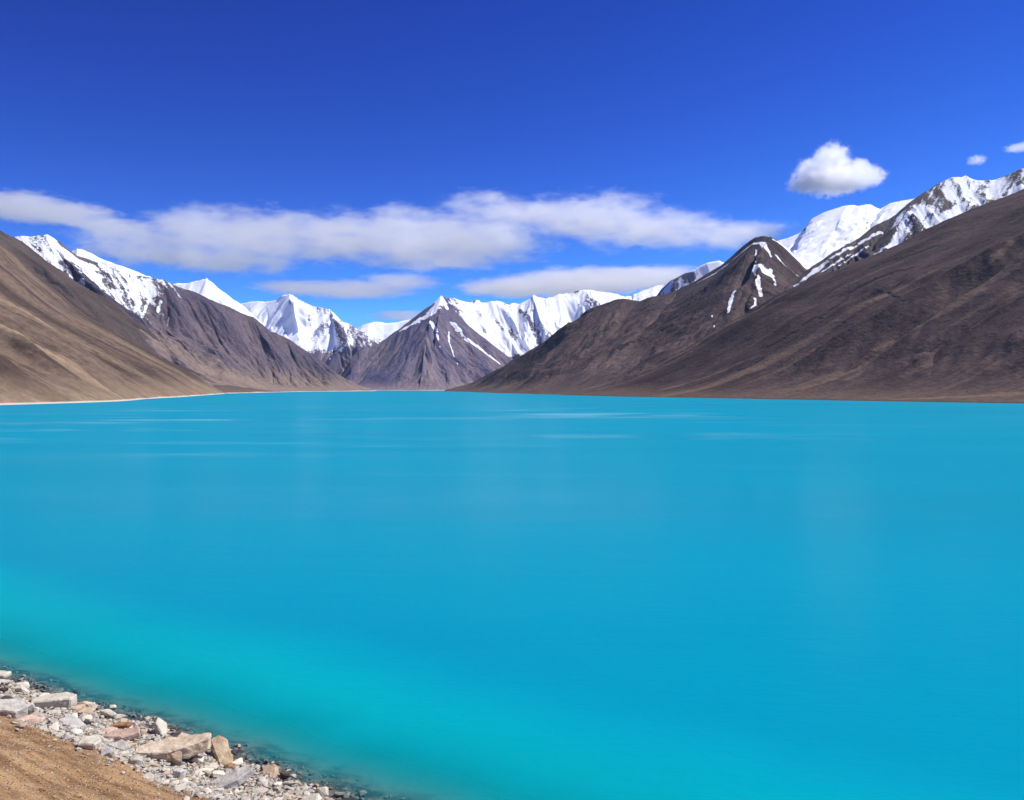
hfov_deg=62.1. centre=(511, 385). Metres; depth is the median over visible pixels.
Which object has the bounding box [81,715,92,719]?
rock
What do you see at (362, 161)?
sky
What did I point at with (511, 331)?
mountain
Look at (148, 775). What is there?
rock
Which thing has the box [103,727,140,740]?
rock slab
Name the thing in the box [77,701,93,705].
rock
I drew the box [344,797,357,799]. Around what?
rock
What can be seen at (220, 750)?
rock slab
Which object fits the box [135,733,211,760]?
rock slab
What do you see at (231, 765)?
rock
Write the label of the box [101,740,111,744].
rock
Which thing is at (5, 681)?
rock
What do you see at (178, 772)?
rock
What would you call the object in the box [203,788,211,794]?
rock
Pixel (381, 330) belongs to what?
mountain
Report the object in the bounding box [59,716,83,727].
rock
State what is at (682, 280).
mountain
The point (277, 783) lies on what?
rock
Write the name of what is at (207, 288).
mountain
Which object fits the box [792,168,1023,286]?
mountain
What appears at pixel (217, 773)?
rock
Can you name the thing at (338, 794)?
rock
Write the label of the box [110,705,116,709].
rock
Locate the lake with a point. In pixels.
(514, 597)
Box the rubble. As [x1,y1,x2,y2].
[0,663,404,799]
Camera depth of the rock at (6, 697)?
41.91 m
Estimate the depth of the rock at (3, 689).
43.00 m
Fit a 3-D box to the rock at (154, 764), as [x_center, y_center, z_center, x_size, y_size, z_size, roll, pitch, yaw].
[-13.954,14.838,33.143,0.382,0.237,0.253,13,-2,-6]
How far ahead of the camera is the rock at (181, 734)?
38.26 m
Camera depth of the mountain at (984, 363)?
988.10 m
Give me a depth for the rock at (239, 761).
35.63 m
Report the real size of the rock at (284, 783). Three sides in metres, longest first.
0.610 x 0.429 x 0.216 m
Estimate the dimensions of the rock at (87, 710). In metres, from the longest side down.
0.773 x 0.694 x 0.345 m
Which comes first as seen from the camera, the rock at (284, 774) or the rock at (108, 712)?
the rock at (284, 774)
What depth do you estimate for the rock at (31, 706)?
39.85 m
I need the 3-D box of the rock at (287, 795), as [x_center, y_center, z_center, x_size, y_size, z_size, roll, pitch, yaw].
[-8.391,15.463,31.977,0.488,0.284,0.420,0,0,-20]
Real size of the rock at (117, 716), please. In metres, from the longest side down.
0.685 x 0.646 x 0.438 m
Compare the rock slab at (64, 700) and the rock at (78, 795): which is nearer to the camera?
the rock at (78, 795)
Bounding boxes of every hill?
[0,231,273,392]
[0,244,225,404]
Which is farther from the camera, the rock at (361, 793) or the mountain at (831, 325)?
the mountain at (831, 325)
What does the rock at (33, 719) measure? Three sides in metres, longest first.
1.276 x 0.715 x 0.438 m
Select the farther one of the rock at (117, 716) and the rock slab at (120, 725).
the rock at (117, 716)
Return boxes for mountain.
[15,234,374,391]
[72,248,261,323]
[241,294,382,375]
[341,296,510,390]
[357,319,410,339]
[443,284,665,359]
[445,236,809,394]
[563,189,1023,398]
[657,248,789,295]
[755,250,1023,403]
[779,198,914,267]
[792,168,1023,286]
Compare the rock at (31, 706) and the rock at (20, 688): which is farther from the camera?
the rock at (20, 688)
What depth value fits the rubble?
34.59 m
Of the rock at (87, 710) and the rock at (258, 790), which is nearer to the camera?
the rock at (258, 790)
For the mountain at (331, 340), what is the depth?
3939.00 m
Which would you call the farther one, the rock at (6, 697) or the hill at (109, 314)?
the hill at (109, 314)
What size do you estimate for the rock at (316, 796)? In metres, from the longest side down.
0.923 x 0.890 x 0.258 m
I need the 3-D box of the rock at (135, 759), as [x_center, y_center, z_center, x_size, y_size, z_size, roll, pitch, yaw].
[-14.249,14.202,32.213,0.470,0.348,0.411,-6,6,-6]
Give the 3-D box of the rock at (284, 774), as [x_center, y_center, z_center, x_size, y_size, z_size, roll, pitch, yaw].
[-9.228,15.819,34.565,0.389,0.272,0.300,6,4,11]
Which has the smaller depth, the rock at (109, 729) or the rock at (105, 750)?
the rock at (105, 750)
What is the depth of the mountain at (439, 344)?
3288.94 m
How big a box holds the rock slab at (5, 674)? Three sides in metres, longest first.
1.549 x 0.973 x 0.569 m
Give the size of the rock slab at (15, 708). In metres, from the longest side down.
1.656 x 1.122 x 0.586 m
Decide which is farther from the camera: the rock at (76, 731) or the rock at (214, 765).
the rock at (76, 731)
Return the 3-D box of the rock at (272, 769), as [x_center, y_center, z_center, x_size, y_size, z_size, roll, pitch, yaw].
[-9.856,15.804,34.697,0.964,0.365,0.734,19,26,29]
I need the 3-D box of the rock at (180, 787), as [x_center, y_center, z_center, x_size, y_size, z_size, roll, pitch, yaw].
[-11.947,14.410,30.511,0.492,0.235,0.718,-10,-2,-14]
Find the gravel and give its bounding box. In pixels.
[0,716,207,799]
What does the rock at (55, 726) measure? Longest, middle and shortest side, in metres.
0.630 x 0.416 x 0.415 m
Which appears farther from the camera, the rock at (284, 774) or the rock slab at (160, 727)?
the rock slab at (160, 727)
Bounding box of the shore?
[0,647,470,799]
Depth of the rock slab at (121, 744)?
35.21 m
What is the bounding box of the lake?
[0,391,1023,799]
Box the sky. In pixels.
[0,0,1023,328]
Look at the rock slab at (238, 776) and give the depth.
32.84 m
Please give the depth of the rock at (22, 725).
34.37 m
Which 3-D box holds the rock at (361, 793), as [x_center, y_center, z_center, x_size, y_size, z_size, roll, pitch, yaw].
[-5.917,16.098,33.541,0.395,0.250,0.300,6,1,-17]
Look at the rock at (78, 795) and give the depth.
26.93 m
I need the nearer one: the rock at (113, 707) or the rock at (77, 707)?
the rock at (77, 707)
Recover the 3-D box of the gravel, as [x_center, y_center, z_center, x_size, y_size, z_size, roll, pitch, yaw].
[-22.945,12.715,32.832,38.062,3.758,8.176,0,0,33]
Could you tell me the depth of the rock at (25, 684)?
44.62 m
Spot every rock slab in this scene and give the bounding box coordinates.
[0,670,10,679]
[0,698,27,718]
[30,692,76,708]
[77,735,100,749]
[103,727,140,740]
[108,739,130,749]
[110,722,131,728]
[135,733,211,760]
[154,717,166,735]
[206,766,252,788]
[210,735,232,767]
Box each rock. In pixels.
[0,679,10,682]
[0,687,8,692]
[0,695,13,698]
[11,684,29,692]
[15,682,29,686]
[15,722,27,728]
[16,715,44,722]
[27,703,34,710]
[48,722,58,730]
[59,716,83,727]
[68,728,82,734]
[71,704,85,710]
[73,793,81,797]
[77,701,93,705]
[77,707,95,713]
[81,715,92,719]
[83,720,91,725]
[90,712,97,717]
[99,709,115,717]
[100,746,112,754]
[101,726,117,733]
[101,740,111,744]
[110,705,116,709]
[112,714,126,719]
[129,755,141,764]
[143,773,153,778]
[150,763,158,766]
[170,751,181,766]
[172,768,187,777]
[173,783,185,790]
[178,732,189,736]
[191,755,203,762]
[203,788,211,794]
[205,762,218,768]
[211,770,224,776]
[225,763,235,769]
[233,758,242,763]
[250,787,268,793]
[257,776,267,785]
[262,764,278,775]
[273,781,281,787]
[280,771,289,778]
[282,781,296,785]
[283,794,294,797]
[303,793,321,799]
[314,787,328,796]
[333,792,345,796]
[343,792,350,797]
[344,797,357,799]
[357,790,366,797]
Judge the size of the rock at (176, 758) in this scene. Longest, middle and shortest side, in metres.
0.646 x 0.426 x 0.360 m
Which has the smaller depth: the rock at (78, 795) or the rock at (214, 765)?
the rock at (78, 795)
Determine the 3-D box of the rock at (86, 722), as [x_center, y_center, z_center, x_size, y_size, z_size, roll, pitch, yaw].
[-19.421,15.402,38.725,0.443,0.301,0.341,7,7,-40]
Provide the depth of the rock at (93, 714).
40.59 m
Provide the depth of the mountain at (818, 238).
3705.21 m
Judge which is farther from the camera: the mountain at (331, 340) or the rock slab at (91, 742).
the mountain at (331, 340)
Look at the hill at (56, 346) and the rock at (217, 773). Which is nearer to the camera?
the rock at (217, 773)
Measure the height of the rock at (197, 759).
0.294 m
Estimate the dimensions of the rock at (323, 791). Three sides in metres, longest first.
0.560 x 0.443 x 0.424 m
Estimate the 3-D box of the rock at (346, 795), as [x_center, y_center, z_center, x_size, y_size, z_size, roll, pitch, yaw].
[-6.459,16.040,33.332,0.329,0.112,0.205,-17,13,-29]
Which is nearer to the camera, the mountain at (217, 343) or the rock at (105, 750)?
the rock at (105, 750)
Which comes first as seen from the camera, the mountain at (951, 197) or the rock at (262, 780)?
the rock at (262, 780)
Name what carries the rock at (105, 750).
on the shore

